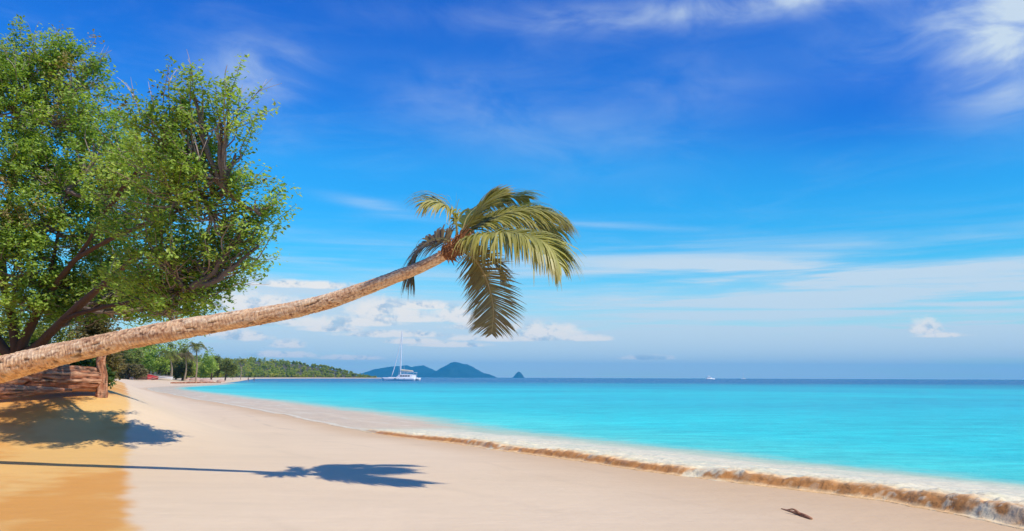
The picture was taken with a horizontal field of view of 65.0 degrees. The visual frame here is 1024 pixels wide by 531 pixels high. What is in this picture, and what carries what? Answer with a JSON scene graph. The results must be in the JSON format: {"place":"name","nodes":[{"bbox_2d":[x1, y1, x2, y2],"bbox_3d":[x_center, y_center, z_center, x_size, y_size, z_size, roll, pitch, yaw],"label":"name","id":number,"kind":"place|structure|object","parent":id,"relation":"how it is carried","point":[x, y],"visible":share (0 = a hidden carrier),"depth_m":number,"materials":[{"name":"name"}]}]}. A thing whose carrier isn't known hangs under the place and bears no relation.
{"place":"outdoors","nodes":[
{"label":"outdoors","id":0,"kind":"place"},
{"bbox_2d":[356,365,458,377],"bbox_3d":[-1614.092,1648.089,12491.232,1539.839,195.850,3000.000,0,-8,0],"label":"hill","id":1,"kind":"structure","parent":0,"point":[421,370],"depth_m":11614.28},
{"bbox_2d":[418,362,496,377],"bbox_3d":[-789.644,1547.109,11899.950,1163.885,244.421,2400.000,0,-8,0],"label":"hill","id":2,"kind":"structure","parent":0,"point":[455,369],"depth_m":11091.73,"materials":[{"name":"blue"}]},
{"bbox_2d":[0,342,1023,530],"bbox_3d":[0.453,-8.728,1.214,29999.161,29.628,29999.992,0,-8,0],"label":"beach","id":3,"kind":"structure","parent":0,"point":[131,455],"depth_m":14.72,"materials":[{"name":"beige sand"}]},
{"bbox_2d":[0,291,51,354],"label":"shrub","id":4,"kind":"object","parent":3,"relation":"on","point":[36,333],"visible":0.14,"depth_m":43.56,"materials":[{"name":"green plant"}]},
{"bbox_2d":[0,384,71,398],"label":"root log","id":5,"kind":"object","parent":3,"relation":"on","point":[8,391],"visible":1,"depth_m":23.95,"materials":[{"name":"brown wood"}]},
{"bbox_2d":[28,337,53,345],"bbox_3d":[-19.672,4.022,33.218,2.482,2.182,2.074,-3,-9,24],"label":"shrub","id":6,"kind":"object","parent":3,"relation":"on","point":[34,339],"depth_m":33.28,"materials":[{"name":"green plant"}]},
{"bbox_2d":[0,365,104,391],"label":"fallen log","id":7,"kind":"object","parent":3,"relation":"on","point":[80,378],"visible":0.47,"depth_m":25.75,"materials":[{"name":"brown wood"}]},
{"bbox_2d":[28,291,119,371],"bbox_3d":[-26.245,3.882,48.010,6.009,6.758,4.660,0,-8,0],"label":"shrub","id":8,"kind":"object","parent":3,"relation":"on","point":[62,334],"visible":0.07,"depth_m":47.34,"materials":[{"name":"green plant"}]},
{"bbox_2d":[66,357,115,388],"bbox_3d":[-16.894,4.053,30.648,3.245,1.680,2.919,4,-9,-27],"label":"shrub","id":9,"kind":"object","parent":3,"relation":"on","point":[92,363],"visible":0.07,"depth_m":30.57,"materials":[{"name":"green plant"}]},
{"bbox_2d":[67,315,125,384],"bbox_3d":[-20.540,3.967,39.852,2.998,4.273,2.669,0,-8,0],"label":"shrub","id":10,"kind":"object","parent":3,"relation":"on","point":[98,328],"visible":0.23,"depth_m":39.62,"materials":[{"name":"green plant"}]},
{"bbox_2d":[95,355,107,397],"bbox_3d":[-13.490,3.499,26.520,0.482,2.275,0.419,0,-8,0],"label":"wooden post","id":11,"kind":"object","parent":3,"relation":"on","point":[101,391],"visible":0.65,"depth_m":26.41,"materials":[{"name":"brown wood"}]},
{"bbox_2d":[115,362,147,379],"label":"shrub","id":12,"kind":"object","parent":3,"relation":"on","point":[135,371],"visible":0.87,"depth_m":222.10,"materials":[{"name":"green plant"}]},
{"bbox_2d":[116,348,146,375],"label":"beach tree","id":13,"kind":"object","parent":3,"relation":"on","point":[128,360],"visible":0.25,"depth_m":235.28,"materials":[{"name":"green plant"}]},
{"bbox_2d":[133,376,146,379],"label":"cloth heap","id":14,"kind":"object","parent":3,"relation":"on","point":[142,378],"visible":0.38,"depth_m":244.81,"materials":[{"name":"fabric"}]},
{"bbox_2d":[128,347,158,370],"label":"beach tree","id":15,"kind":"object","parent":3,"relation":"on","point":[141,353],"visible":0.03,"depth_m":286.52,"materials":[{"name":"green plant"}]},
{"bbox_2d":[0,14,302,354],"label":"broadleaf tree","id":16,"kind":"object","parent":3,"relation":"on","point":[110,286],"visible":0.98,"depth_m":25.73,"materials":[{"name":"green plant"}]},
{"bbox_2d":[130,343,175,374],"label":"beach tree","id":17,"kind":"object","parent":3,"relation":"on","point":[150,363],"visible":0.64,"depth_m":268.85,"materials":[{"name":"green plant"}]},
{"bbox_2d":[147,374,158,379],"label":"rowing boat","id":18,"kind":"object","parent":3,"relation":"on","point":[151,377],"visible":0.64,"depth_m":247.67,"materials":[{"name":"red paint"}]},
{"bbox_2d":[119,317,194,374],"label":"beach tree","id":19,"kind":"object","parent":3,"relation":"on","point":[185,341],"visible":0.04,"depth_m":307.61,"materials":[{"name":"green plant"}]},
{"bbox_2d":[155,365,170,375],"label":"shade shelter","id":20,"kind":"object","parent":3,"relation":"on","point":[163,370],"visible":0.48,"depth_m":271.33,"materials":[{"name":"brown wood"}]},
{"bbox_2d":[153,356,176,375],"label":"beach tree","id":21,"kind":"object","parent":3,"relation":"on","point":[163,371],"visible":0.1,"depth_m":295.57,"materials":[{"name":"green plant"}]},
{"bbox_2d":[158,376,172,379],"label":"launch","id":22,"kind":"object","parent":3,"relation":"on","point":[165,378],"visible":0.69,"depth_m":258.69,"materials":[{"name":"white wood"}]},
{"bbox_2d":[157,350,182,380],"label":"distant palm","id":23,"kind":"object","parent":3,"relation":"on","point":[169,354],"visible":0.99,"depth_m":262.83,"materials":[{"name":"green plant"}]},
{"bbox_2d":[159,342,193,379],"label":"beach tree","id":24,"kind":"object","parent":3,"relation":"on","point":[170,345],"visible":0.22,"depth_m":297.29,"materials":[{"name":"green plant"}]},
{"bbox_2d":[165,359,195,380],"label":"beach tree","id":25,"kind":"object","parent":3,"relation":"on","point":[179,370],"visible":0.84,"depth_m":275.76,"materials":[{"name":"green plant"}]},
{"bbox_2d":[172,352,195,380],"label":"distant palm","id":26,"kind":"object","parent":3,"relation":"on","point":[186,355],"visible":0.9,"depth_m":272.45,"materials":[{"name":"green plant"}]},
{"bbox_2d":[171,381,220,383],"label":"stranded trunk","id":27,"kind":"object","parent":3,"relation":"on","point":[194,382],"visible":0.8,"depth_m":229.51,"materials":[{"name":"brown wood"}]},
{"bbox_2d":[185,341,208,380],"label":"distant palm","id":28,"kind":"object","parent":3,"relation":"on","point":[196,345],"visible":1,"depth_m":282.81,"materials":[{"name":"green plant"}]},
{"bbox_2d":[194,347,218,379],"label":"beach tree","id":29,"kind":"object","parent":3,"relation":"on","point":[206,368],"visible":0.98,"depth_m":339.95,"materials":[{"name":"green plant"}]},
{"bbox_2d":[213,354,242,380],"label":"beach tree","id":30,"kind":"object","parent":3,"relation":"on","point":[229,369],"visible":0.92,"depth_m":396.13,"materials":[{"name":"green plant"}]},
{"bbox_2d":[234,358,247,379],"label":"distant palm","id":31,"kind":"object","parent":3,"relation":"on","point":[240,361],"visible":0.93,"depth_m":515.60,"materials":[{"name":"green plant"}]},
{"bbox_2d":[171,350,376,377],"bbox_3d":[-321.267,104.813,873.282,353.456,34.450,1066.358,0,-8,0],"label":"woodland","id":32,"kind":"object","parent":3,"relation":"on","point":[258,370],"visible":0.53,"depth_m":1126.97,"materials":[{"name":"green plant"}]},
{"bbox_2d":[0,184,583,382],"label":"palm tree","id":33,"kind":"object","parent":3,"relation":"on","point":[548,241],"visible":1,"depth_m":15.05,"materials":[{"name":"green plant"}]},
{"bbox_2d":[781,508,812,519],"bbox_3d":[4.181,3.642,11.896,0.108,0.094,0.953,1,-8,-8],"label":"driftwood stick","id":34,"kind":"object","parent":3,"relation":"on","point":[795,511],"visible":1,"depth_m":11.78,"materials":[{"name":"brown wood"}]},
{"bbox_2d":[0,0,1023,379],"label":"sky","id":35,"kind":"structure","parent":0,"point":[752,189],"materials":[{"name":"blue"}]},
{"bbox_2d":[513,372,523,377],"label":"hill","id":36,"kind":"structure","parent":0,"point":[518,375],"depth_m":11224.15,"materials":[{"name":"blue"}]},
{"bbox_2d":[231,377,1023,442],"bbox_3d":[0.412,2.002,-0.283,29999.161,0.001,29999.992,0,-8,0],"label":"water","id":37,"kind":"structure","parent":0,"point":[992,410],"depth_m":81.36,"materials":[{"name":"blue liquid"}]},
{"bbox_2d":[381,335,420,380],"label":"catamaran","id":38,"kind":"object","parent":37,"relation":"on","point":[406,377],"visible":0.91,"depth_m":472.37,"materials":[{"name":"white plastic"}]},
{"bbox_2d":[147,383,1023,529],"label":"water surf","id":39,"kind":"structure","parent":37,"relation":"on","point":[982,480],"depth_m":23.48,"materials":[{"name":"teal liquid"}]}
]}

